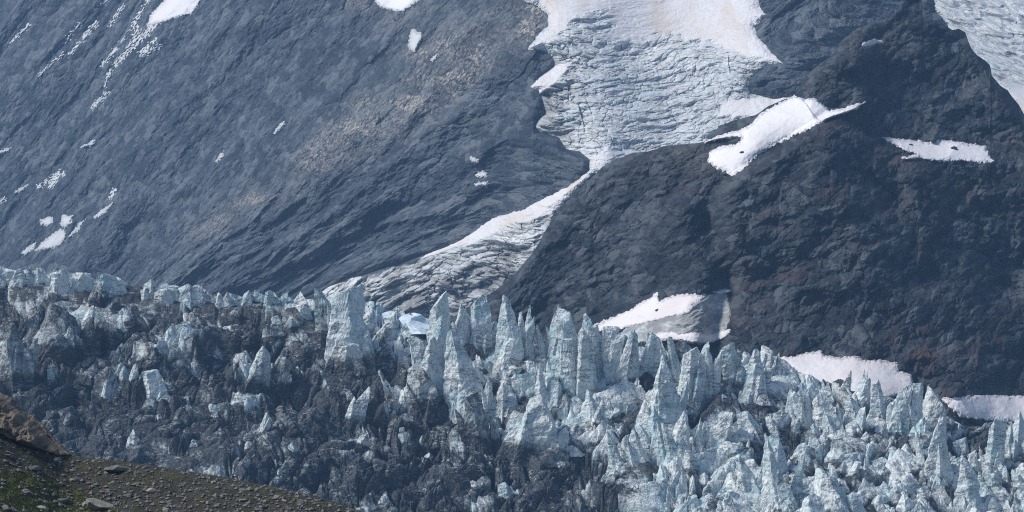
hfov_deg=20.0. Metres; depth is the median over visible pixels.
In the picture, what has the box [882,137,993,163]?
snow patch
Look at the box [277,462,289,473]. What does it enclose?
ice block
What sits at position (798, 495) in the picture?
ice block
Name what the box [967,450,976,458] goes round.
ice block
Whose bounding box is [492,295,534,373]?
serac
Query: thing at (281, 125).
snow patch
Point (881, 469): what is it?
ice block
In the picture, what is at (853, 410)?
ice block
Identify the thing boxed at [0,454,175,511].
grass
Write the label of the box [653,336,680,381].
ice spire
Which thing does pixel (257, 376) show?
ice block
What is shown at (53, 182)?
snow runnel
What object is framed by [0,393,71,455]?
rock outcrop
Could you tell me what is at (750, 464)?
ice block
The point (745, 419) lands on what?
ice block
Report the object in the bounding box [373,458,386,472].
ice block
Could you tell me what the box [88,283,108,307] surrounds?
ice block
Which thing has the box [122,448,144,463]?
ice block
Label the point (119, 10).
snow runnel
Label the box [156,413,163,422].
ice block
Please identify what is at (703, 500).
ice block
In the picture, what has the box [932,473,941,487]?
ice block
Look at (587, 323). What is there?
serac
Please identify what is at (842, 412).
ice block
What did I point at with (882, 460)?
ice block
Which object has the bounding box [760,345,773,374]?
ice tower
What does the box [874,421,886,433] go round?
ice block
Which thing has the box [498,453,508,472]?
ice block
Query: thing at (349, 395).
ice block
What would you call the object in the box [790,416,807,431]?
ice block
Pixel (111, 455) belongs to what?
ice block
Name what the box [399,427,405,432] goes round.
ice block
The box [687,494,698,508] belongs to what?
ice block
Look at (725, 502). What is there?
ice block
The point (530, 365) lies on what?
ice block
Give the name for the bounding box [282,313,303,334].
ice block
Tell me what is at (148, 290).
ice block
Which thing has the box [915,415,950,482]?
serac
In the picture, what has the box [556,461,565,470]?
ice block
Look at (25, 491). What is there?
boulder
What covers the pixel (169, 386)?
ice block
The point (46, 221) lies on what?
snow patch
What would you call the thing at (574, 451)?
ice block
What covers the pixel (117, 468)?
boulder
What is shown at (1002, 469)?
ice block
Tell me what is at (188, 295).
ice wall
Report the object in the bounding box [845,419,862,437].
ice block
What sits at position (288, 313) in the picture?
ice block
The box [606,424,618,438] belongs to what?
ice block
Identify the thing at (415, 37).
snow patch
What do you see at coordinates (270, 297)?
ice wall
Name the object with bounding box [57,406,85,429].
ice block
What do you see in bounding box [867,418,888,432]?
ice block
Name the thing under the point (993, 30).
glacier
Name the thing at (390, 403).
ice block
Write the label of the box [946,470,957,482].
ice block
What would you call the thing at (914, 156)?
snow patch
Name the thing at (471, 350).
ice block
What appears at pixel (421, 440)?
ice block
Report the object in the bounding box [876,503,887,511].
ice block
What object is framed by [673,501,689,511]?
ice block
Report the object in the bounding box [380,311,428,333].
ice block
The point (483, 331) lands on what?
ice tower
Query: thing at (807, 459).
ice block
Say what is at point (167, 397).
ice block
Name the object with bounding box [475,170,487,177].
snow patch
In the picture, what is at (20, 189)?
snow patch
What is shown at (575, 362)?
ice tower
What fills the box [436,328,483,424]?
serac
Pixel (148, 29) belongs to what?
snow runnel
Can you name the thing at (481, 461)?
ice block
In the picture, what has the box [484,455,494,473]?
ice block
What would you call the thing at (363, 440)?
ice block
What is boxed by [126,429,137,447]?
ice block
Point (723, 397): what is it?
ice block
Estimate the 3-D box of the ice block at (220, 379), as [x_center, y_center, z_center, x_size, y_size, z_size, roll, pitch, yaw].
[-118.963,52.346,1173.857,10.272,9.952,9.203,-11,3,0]
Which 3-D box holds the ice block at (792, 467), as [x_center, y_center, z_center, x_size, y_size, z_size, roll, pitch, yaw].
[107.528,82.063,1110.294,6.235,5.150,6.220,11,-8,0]
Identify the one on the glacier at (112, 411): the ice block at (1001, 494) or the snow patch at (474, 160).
the ice block at (1001, 494)
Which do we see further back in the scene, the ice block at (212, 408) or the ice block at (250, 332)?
the ice block at (250, 332)
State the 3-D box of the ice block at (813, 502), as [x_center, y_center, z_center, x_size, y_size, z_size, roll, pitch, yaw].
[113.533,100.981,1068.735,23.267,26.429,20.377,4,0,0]
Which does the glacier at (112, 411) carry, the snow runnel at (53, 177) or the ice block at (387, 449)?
the ice block at (387, 449)
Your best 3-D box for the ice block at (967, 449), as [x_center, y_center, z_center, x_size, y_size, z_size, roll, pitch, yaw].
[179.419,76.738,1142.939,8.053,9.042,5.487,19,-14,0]
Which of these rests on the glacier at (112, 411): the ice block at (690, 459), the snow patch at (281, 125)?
the ice block at (690, 459)
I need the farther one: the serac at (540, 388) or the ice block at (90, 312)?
the ice block at (90, 312)
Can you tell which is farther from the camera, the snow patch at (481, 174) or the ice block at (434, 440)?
the snow patch at (481, 174)
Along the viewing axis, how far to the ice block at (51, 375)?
1163.00 m
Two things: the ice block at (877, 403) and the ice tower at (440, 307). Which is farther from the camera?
the ice tower at (440, 307)
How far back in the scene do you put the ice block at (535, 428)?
1127.63 m
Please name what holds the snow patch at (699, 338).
on the rock spur
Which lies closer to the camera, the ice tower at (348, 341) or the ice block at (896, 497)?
the ice block at (896, 497)
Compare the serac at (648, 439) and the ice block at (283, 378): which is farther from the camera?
the ice block at (283, 378)
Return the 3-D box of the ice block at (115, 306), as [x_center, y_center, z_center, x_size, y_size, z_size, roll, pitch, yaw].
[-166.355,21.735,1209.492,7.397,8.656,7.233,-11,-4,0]
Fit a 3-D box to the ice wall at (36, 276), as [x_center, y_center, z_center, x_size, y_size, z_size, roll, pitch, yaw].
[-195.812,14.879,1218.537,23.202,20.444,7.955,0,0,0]
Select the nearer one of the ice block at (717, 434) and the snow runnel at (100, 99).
the ice block at (717, 434)
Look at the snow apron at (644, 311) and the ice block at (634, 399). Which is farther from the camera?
the snow apron at (644, 311)
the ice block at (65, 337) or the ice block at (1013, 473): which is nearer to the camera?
the ice block at (1013, 473)
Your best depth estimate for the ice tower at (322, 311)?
1192.72 m
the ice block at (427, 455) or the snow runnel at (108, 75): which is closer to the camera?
the ice block at (427, 455)
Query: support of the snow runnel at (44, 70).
on the mountain
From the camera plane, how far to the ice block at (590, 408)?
1142.23 m
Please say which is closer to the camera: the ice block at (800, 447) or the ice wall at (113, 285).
the ice block at (800, 447)
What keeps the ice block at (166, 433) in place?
on the glacier at (112, 411)
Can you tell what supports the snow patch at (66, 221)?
on the mountain
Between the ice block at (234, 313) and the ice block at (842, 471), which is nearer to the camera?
the ice block at (842, 471)
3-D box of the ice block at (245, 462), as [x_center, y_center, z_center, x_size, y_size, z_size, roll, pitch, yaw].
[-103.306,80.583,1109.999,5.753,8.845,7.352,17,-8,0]
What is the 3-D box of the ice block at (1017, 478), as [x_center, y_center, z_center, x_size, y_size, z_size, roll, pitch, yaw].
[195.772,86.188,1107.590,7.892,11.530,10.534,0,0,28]
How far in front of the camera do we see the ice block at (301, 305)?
1213.08 m
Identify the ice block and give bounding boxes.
[0,323,40,396]
[6,320,18,328]
[32,328,41,346]
[38,302,97,371]
[46,411,58,417]
[47,368,56,385]
[49,386,58,395]
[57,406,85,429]
[62,440,86,457]
[71,364,99,390]
[77,306,96,329]
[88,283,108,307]
[94,322,104,337]
[104,448,116,459]
[109,297,120,312]
[119,307,138,328]
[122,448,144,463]
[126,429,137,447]
[129,364,138,383]
[136,357,149,371]
[140,279,155,300]
[141,333,149,341]
[142,369,167,399]
[143,398,158,412]
[148,332,157,343]
[156,394,170,401]
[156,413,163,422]
[158,427,170,437]
[165,382,172,389]
[174,380,189,391]
[184,395,189,404]
[188,312,207,328]
[188,439,202,450]
[204,463,225,476]
[205,346,214,362]
[208,373,226,387]
[208,404,218,418]
[227,307,239,317]
[227,384,235,401]
[233,456,250,476]
[239,346,270,394]
[240,330,254,344]
[242,335,254,346]
[243,441,251,454]
[253,406,261,423]
[256,413,270,434]
[261,326,285,345]
[271,315,283,325]
[274,357,293,400]
[275,412,307,436]
[276,404,285,412]
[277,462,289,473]
[281,292,312,319]
[282,307,299,323]
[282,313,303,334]
[288,443,300,455]
[313,384,342,402]
[328,467,342,488]
[342,387,369,432]
[345,391,355,400]
[349,379,361,389]
[354,360,375,381]
[354,433,368,452]
[367,364,376,373]
[372,339,378,348]
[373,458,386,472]
[378,398,397,414]
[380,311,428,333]
[384,391,391,400]
[384,445,391,457]
[389,413,416,428]
[398,431,409,446]
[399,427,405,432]
[402,330,414,338]
[404,347,410,354]
[406,368,442,427]
[412,491,423,503]
[419,436,423,445]
[422,453,431,462]
[428,427,446,449]
[455,392,501,458]
[463,344,484,360]
[466,451,491,476]
[470,480,487,492]
[476,354,483,365]
[477,476,490,496]
[478,367,488,373]
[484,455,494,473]
[486,373,496,381]
[491,394,575,476]
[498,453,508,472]
[498,482,519,500]
[508,365,521,376]
[523,360,534,371]
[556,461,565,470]
[560,425,570,435]
[568,445,584,456]
[582,389,597,430]
[587,435,598,448]
[592,409,606,428]
[598,378,606,391]
[604,469,616,481]
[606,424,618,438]
[626,390,642,405]
[658,478,666,483]
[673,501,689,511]
[679,450,699,476]
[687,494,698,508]
[697,480,701,495]
[698,496,707,507]
[700,472,708,489]
[702,411,733,448]
[716,491,738,501]
[716,492,733,511]
[720,394,731,402]
[726,505,737,511]
[727,442,743,458]
[730,454,763,491]
[732,428,759,453]
[736,411,763,446]
[745,459,755,474]
[751,485,760,494]
[760,434,788,472]
[765,416,779,435]
[789,464,796,473]
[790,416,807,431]
[794,443,806,455]
[795,488,802,499]
[796,452,813,468]
[800,493,825,511]
[804,454,810,464]
[807,423,826,448]
[810,468,865,511]
[812,392,844,436]
[823,452,858,470]
[825,391,835,400]
[827,463,834,472]
[833,407,844,419]
[836,461,853,477]
[841,483,849,492]
[843,396,869,432]
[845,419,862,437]
[846,461,861,476]
[861,432,868,442]
[866,411,876,419]
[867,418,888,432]
[868,379,885,422]
[873,457,887,464]
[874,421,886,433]
[875,462,890,476]
[876,481,891,494]
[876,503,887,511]
[882,504,894,511]
[886,423,903,436]
[889,446,896,452]
[891,490,901,506]
[895,492,914,511]
[907,463,924,481]
[909,417,930,434]
[916,484,937,509]
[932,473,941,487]
[939,489,950,503]
[940,498,946,511]
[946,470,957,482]
[948,452,955,460]
[952,437,966,455]
[952,457,982,511]
[961,441,969,454]
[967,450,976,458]
[968,453,981,471]
[970,507,980,511]
[978,465,1001,488]
[995,490,1005,503]
[998,462,1011,482]
[999,487,1010,511]
[1004,440,1012,461]
[1009,463,1023,478]
[1009,503,1015,511]
[1011,469,1016,479]
[1012,467,1023,486]
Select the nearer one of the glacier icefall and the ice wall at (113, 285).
the ice wall at (113, 285)
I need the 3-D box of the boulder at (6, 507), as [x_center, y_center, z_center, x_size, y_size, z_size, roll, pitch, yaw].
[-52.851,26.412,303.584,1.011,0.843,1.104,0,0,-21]
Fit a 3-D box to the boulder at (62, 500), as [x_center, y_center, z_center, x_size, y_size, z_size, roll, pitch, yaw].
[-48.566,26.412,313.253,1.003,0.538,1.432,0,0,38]
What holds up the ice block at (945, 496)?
on the glacier at (112, 411)
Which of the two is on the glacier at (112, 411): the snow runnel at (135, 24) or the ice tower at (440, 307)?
the ice tower at (440, 307)
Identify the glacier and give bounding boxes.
[0,267,1023,511]
[934,0,1023,112]
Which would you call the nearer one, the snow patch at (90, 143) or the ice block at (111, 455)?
the ice block at (111, 455)
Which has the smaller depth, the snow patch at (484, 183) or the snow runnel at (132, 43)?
the snow patch at (484, 183)
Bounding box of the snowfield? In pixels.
[704,95,865,175]
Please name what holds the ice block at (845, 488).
on the glacier at (112, 411)
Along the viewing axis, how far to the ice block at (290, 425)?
1134.87 m
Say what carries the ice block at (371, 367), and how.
on the glacier at (112, 411)
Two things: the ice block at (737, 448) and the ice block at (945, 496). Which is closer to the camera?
the ice block at (945, 496)
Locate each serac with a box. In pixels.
[404,315,446,402]
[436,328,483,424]
[451,303,472,344]
[480,376,496,421]
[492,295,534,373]
[495,374,518,424]
[518,311,535,358]
[523,305,534,358]
[534,363,548,403]
[536,304,560,361]
[545,313,554,353]
[545,348,560,388]
[547,366,561,409]
[578,313,601,377]
[607,431,620,467]
[626,428,650,466]
[635,354,690,436]
[639,406,660,453]
[651,410,691,467]
[692,418,703,453]
[737,348,774,405]
[759,433,805,511]
[773,352,784,374]
[840,371,851,389]
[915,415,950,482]
[1006,411,1023,458]
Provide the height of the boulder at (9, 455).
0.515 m
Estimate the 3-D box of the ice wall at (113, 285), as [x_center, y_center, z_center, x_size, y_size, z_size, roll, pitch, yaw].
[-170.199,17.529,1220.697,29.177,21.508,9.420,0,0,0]
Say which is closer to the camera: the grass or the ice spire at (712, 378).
the grass
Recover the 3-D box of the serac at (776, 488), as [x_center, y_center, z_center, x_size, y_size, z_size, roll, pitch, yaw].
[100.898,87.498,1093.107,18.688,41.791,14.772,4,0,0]
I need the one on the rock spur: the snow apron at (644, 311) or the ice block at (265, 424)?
the snow apron at (644, 311)
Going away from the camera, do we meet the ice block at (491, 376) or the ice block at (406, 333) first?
the ice block at (491, 376)
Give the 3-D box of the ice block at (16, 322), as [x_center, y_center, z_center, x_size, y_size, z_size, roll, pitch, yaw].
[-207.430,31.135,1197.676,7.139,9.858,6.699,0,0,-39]
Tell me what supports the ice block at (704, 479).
on the glacier at (112, 411)
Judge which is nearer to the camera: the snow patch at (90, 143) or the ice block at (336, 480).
the ice block at (336, 480)
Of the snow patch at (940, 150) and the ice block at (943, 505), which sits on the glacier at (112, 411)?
the ice block at (943, 505)
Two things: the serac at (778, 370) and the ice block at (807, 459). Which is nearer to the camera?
the ice block at (807, 459)
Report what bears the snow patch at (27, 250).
on the mountain
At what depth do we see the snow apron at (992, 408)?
1308.52 m
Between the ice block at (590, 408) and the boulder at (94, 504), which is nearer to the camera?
the boulder at (94, 504)
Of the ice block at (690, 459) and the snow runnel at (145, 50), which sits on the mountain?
the snow runnel at (145, 50)
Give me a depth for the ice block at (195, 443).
1122.98 m
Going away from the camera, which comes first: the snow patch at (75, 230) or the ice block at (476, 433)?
the ice block at (476, 433)
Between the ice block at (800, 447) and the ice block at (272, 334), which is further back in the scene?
the ice block at (272, 334)
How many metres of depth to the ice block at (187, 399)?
1153.97 m
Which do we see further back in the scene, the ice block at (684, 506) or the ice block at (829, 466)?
the ice block at (829, 466)
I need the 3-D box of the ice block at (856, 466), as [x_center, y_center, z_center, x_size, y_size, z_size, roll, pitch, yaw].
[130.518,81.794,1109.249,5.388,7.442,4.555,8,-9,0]
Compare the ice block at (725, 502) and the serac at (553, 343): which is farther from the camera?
the serac at (553, 343)
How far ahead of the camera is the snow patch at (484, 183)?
2165.32 m
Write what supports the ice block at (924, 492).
on the glacier at (112, 411)
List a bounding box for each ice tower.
[312,288,331,347]
[323,284,375,375]
[426,290,450,342]
[470,295,496,358]
[550,307,598,401]
[678,347,705,412]
[719,342,745,397]
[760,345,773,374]
[852,378,870,416]
[886,385,911,435]
[908,383,923,431]
[922,386,947,431]
[979,417,1006,474]
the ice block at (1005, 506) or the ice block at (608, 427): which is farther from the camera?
the ice block at (608, 427)
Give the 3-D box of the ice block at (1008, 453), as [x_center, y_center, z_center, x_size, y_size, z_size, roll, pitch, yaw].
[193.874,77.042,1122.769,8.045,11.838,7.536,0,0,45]
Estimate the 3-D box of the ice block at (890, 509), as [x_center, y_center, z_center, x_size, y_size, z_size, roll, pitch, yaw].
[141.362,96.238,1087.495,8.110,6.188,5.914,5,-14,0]
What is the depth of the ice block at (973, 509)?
1087.18 m
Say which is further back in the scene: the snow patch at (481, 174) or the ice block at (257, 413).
the snow patch at (481, 174)
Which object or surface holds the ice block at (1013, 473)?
on the glacier at (112, 411)
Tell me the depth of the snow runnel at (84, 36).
2975.16 m
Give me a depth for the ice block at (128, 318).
1201.24 m
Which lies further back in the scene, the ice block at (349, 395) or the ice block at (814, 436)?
the ice block at (349, 395)
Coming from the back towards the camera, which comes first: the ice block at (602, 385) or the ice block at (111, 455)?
the ice block at (602, 385)
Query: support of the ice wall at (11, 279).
on the glacier at (112, 411)
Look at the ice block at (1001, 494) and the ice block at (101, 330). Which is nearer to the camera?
the ice block at (1001, 494)
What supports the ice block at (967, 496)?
on the glacier at (112, 411)
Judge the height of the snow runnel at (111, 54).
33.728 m
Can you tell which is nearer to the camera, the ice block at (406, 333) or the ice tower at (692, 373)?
the ice tower at (692, 373)
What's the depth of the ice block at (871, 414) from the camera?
1148.87 m
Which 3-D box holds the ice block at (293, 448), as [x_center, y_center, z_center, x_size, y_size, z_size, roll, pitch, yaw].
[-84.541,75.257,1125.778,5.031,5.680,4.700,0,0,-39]
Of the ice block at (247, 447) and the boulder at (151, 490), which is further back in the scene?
the ice block at (247, 447)
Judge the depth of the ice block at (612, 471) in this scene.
1111.00 m
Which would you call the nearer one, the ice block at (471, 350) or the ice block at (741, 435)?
the ice block at (741, 435)
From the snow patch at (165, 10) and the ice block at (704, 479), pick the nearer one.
the ice block at (704, 479)
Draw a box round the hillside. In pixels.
[0,434,361,511]
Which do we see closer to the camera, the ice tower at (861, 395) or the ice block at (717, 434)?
the ice block at (717, 434)
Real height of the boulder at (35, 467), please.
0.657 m
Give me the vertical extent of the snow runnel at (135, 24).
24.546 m
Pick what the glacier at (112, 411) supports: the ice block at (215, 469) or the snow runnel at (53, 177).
the ice block at (215, 469)
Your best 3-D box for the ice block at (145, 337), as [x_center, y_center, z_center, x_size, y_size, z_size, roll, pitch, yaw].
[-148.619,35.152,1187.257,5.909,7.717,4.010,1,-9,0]
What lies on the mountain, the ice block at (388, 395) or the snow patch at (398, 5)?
the snow patch at (398, 5)
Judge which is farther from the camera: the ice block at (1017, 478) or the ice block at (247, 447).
the ice block at (247, 447)
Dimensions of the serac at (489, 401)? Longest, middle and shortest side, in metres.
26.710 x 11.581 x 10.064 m
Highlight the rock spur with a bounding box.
[450,0,1023,426]
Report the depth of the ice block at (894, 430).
1140.38 m
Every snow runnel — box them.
[7,23,31,43]
[36,169,65,188]
[38,51,65,76]
[47,180,57,189]
[62,22,82,43]
[68,17,99,57]
[90,87,110,110]
[100,36,125,67]
[104,69,113,87]
[107,3,125,27]
[107,188,116,199]
[111,31,143,67]
[128,17,142,38]
[133,0,149,23]
[136,37,162,57]
[141,21,163,38]
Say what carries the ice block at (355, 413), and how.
on the glacier at (112, 411)
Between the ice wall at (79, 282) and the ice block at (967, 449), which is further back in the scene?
the ice wall at (79, 282)
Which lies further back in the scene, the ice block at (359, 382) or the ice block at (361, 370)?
the ice block at (361, 370)
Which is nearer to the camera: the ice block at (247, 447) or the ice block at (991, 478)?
the ice block at (991, 478)
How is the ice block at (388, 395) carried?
on the glacier at (112, 411)
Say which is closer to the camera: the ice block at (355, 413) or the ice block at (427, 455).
the ice block at (427, 455)
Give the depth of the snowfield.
1510.19 m
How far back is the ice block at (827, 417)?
1138.85 m
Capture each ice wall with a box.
[0,266,25,290]
[24,268,70,294]
[51,269,92,293]
[78,272,127,295]
[154,283,206,310]
[206,290,252,308]
[253,290,288,305]
[587,325,635,384]
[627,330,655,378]
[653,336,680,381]
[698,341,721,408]
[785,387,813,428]
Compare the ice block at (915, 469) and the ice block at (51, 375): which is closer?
the ice block at (915, 469)
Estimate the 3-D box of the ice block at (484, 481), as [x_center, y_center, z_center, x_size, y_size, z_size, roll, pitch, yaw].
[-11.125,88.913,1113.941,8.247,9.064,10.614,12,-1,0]
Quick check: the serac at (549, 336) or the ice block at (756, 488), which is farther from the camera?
the serac at (549, 336)
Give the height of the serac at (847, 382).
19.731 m
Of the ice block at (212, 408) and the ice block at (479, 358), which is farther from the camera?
the ice block at (479, 358)
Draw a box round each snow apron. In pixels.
[594,292,706,330]
[780,350,912,396]
[942,395,1023,421]
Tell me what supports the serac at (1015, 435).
on the glacier at (112, 411)
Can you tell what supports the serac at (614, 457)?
on the glacier at (112, 411)
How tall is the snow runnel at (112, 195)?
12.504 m
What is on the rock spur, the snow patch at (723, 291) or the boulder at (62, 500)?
the snow patch at (723, 291)
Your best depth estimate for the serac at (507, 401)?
1161.68 m
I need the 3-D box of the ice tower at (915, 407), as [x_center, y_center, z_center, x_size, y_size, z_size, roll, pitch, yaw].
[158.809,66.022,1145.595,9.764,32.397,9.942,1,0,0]
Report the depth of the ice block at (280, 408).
1166.30 m
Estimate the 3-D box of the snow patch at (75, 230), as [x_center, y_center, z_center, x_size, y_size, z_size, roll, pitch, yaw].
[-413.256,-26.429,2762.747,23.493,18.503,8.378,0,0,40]
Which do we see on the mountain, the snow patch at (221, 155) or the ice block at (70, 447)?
the snow patch at (221, 155)
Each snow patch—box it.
[0,147,10,153]
[14,184,28,192]
[21,241,36,255]
[35,228,65,250]
[40,216,52,225]
[60,215,74,228]
[68,219,85,237]
[80,140,95,147]
[93,202,112,218]
[146,0,200,25]
[215,150,223,162]
[273,121,284,133]
[375,0,419,11]
[408,29,422,51]
[470,156,478,163]
[474,181,488,187]
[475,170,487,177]
[654,329,729,344]
[713,289,730,293]
[862,38,882,46]
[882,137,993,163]
[901,154,919,160]
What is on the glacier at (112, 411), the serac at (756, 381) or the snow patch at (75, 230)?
the serac at (756, 381)
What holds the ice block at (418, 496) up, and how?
on the glacier at (112, 411)
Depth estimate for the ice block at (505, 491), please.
1093.78 m
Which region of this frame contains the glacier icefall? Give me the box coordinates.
[322,0,789,316]
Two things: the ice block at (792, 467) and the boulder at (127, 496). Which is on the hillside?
the boulder at (127, 496)
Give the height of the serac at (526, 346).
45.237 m
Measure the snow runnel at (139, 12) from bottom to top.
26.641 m
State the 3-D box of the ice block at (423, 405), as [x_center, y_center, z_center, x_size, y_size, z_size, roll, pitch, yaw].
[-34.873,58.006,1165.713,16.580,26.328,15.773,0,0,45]
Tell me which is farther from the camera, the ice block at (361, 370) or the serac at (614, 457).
the ice block at (361, 370)
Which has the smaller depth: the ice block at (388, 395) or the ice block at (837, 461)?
the ice block at (837, 461)
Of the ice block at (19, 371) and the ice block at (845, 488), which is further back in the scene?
the ice block at (19, 371)
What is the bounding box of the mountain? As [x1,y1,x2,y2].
[0,0,947,318]
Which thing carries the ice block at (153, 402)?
on the glacier at (112, 411)
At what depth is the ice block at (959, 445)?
1141.12 m
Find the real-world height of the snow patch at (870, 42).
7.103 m
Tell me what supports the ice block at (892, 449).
on the glacier at (112, 411)
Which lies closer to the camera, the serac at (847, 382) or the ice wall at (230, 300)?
the serac at (847, 382)
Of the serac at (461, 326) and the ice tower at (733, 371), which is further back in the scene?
the serac at (461, 326)
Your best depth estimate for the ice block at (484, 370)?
1186.38 m
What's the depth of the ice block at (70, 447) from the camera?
1116.75 m
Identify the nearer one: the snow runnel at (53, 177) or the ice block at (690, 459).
the ice block at (690, 459)
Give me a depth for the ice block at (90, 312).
1191.98 m
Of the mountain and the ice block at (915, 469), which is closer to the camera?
the ice block at (915, 469)
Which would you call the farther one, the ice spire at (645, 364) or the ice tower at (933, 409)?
the ice spire at (645, 364)
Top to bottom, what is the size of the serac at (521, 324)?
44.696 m
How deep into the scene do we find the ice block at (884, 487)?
1099.82 m
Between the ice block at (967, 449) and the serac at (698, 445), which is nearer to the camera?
the serac at (698, 445)
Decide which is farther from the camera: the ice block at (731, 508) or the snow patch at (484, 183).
the snow patch at (484, 183)
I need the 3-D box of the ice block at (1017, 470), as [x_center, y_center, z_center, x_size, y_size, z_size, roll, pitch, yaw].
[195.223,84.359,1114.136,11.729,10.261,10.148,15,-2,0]
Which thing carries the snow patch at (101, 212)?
on the mountain
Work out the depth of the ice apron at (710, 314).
1398.55 m
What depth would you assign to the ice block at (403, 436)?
1140.55 m
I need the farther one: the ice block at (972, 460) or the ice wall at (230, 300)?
the ice wall at (230, 300)
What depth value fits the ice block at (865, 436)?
1132.93 m
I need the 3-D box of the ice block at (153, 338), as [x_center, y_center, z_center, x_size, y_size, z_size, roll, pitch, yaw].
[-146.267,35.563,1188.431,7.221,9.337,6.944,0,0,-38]
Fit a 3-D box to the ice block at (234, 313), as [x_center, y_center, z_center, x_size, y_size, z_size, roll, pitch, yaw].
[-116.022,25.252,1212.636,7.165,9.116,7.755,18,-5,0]
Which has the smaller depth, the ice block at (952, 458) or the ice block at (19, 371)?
the ice block at (952, 458)
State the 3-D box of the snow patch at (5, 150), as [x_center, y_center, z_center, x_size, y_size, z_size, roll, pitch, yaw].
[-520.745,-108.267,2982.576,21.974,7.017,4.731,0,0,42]
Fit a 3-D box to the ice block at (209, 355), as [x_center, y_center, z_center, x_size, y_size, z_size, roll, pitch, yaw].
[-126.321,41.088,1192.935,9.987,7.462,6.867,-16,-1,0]
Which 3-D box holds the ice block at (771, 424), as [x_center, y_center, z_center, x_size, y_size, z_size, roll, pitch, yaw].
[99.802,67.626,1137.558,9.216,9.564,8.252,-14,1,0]
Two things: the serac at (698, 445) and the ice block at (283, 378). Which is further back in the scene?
the ice block at (283, 378)
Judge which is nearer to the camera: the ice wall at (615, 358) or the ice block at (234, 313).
the ice wall at (615, 358)
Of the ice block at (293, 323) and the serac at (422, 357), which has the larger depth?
the ice block at (293, 323)
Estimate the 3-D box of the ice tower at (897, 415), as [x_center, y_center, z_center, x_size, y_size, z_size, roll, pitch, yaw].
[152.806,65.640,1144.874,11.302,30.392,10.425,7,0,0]
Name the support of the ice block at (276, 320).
on the glacier at (112, 411)
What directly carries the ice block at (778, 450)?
on the glacier at (112, 411)
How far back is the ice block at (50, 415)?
1139.70 m
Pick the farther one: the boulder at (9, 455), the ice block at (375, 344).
the ice block at (375, 344)
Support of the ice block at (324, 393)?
on the glacier at (112, 411)
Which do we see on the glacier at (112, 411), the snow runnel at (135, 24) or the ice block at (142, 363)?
the ice block at (142, 363)
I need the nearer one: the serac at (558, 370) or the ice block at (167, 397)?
the ice block at (167, 397)
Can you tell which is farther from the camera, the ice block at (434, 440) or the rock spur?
the rock spur
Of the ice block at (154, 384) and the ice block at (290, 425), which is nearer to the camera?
the ice block at (290, 425)
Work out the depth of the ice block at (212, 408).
1146.03 m
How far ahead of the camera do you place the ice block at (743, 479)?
1097.08 m
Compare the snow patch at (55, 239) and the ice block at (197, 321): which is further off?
the snow patch at (55, 239)
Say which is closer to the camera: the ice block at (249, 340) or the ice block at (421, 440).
the ice block at (421, 440)
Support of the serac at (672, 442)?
on the glacier at (112, 411)
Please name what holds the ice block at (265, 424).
on the glacier at (112, 411)
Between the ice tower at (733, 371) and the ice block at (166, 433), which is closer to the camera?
the ice block at (166, 433)
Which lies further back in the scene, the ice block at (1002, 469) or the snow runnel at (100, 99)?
the snow runnel at (100, 99)
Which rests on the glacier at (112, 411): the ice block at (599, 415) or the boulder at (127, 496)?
the ice block at (599, 415)
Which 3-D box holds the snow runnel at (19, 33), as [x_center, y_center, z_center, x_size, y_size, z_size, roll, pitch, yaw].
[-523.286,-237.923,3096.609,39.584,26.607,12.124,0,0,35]
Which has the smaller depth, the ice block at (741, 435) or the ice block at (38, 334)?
the ice block at (741, 435)
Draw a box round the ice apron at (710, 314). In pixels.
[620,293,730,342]
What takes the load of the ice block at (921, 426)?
on the glacier at (112, 411)
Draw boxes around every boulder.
[2,505,10,510]
[4,454,14,457]
[22,489,30,493]
[28,465,40,470]
[36,505,48,511]
[57,498,69,502]
[86,498,110,509]
[104,465,129,471]
[122,493,131,498]
[145,488,156,493]
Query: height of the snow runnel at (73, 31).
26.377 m
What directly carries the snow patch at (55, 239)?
on the mountain
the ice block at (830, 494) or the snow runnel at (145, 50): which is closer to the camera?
the ice block at (830, 494)
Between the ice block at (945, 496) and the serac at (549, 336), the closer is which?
the ice block at (945, 496)
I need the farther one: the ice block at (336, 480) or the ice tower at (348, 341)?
the ice tower at (348, 341)
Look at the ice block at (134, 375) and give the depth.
1161.30 m
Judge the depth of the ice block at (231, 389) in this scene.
1161.04 m
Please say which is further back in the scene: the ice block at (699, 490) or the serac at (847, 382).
the serac at (847, 382)
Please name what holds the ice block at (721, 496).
on the glacier at (112, 411)
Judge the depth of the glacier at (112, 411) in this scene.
1141.51 m
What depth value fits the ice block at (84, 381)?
1163.57 m
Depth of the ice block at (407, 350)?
1198.88 m
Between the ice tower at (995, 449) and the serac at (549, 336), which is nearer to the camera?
the ice tower at (995, 449)
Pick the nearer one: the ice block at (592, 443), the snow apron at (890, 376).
the ice block at (592, 443)
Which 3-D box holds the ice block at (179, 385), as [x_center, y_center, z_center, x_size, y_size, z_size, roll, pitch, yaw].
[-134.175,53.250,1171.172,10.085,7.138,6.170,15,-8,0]
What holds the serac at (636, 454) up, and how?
on the glacier at (112, 411)
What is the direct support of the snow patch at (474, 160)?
on the mountain
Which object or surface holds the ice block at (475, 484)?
on the glacier at (112, 411)
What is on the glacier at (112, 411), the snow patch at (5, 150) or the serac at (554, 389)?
the serac at (554, 389)
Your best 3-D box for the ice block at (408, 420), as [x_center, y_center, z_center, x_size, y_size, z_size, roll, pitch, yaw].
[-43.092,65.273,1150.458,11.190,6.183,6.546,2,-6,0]
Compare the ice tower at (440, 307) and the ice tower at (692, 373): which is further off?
the ice tower at (440, 307)

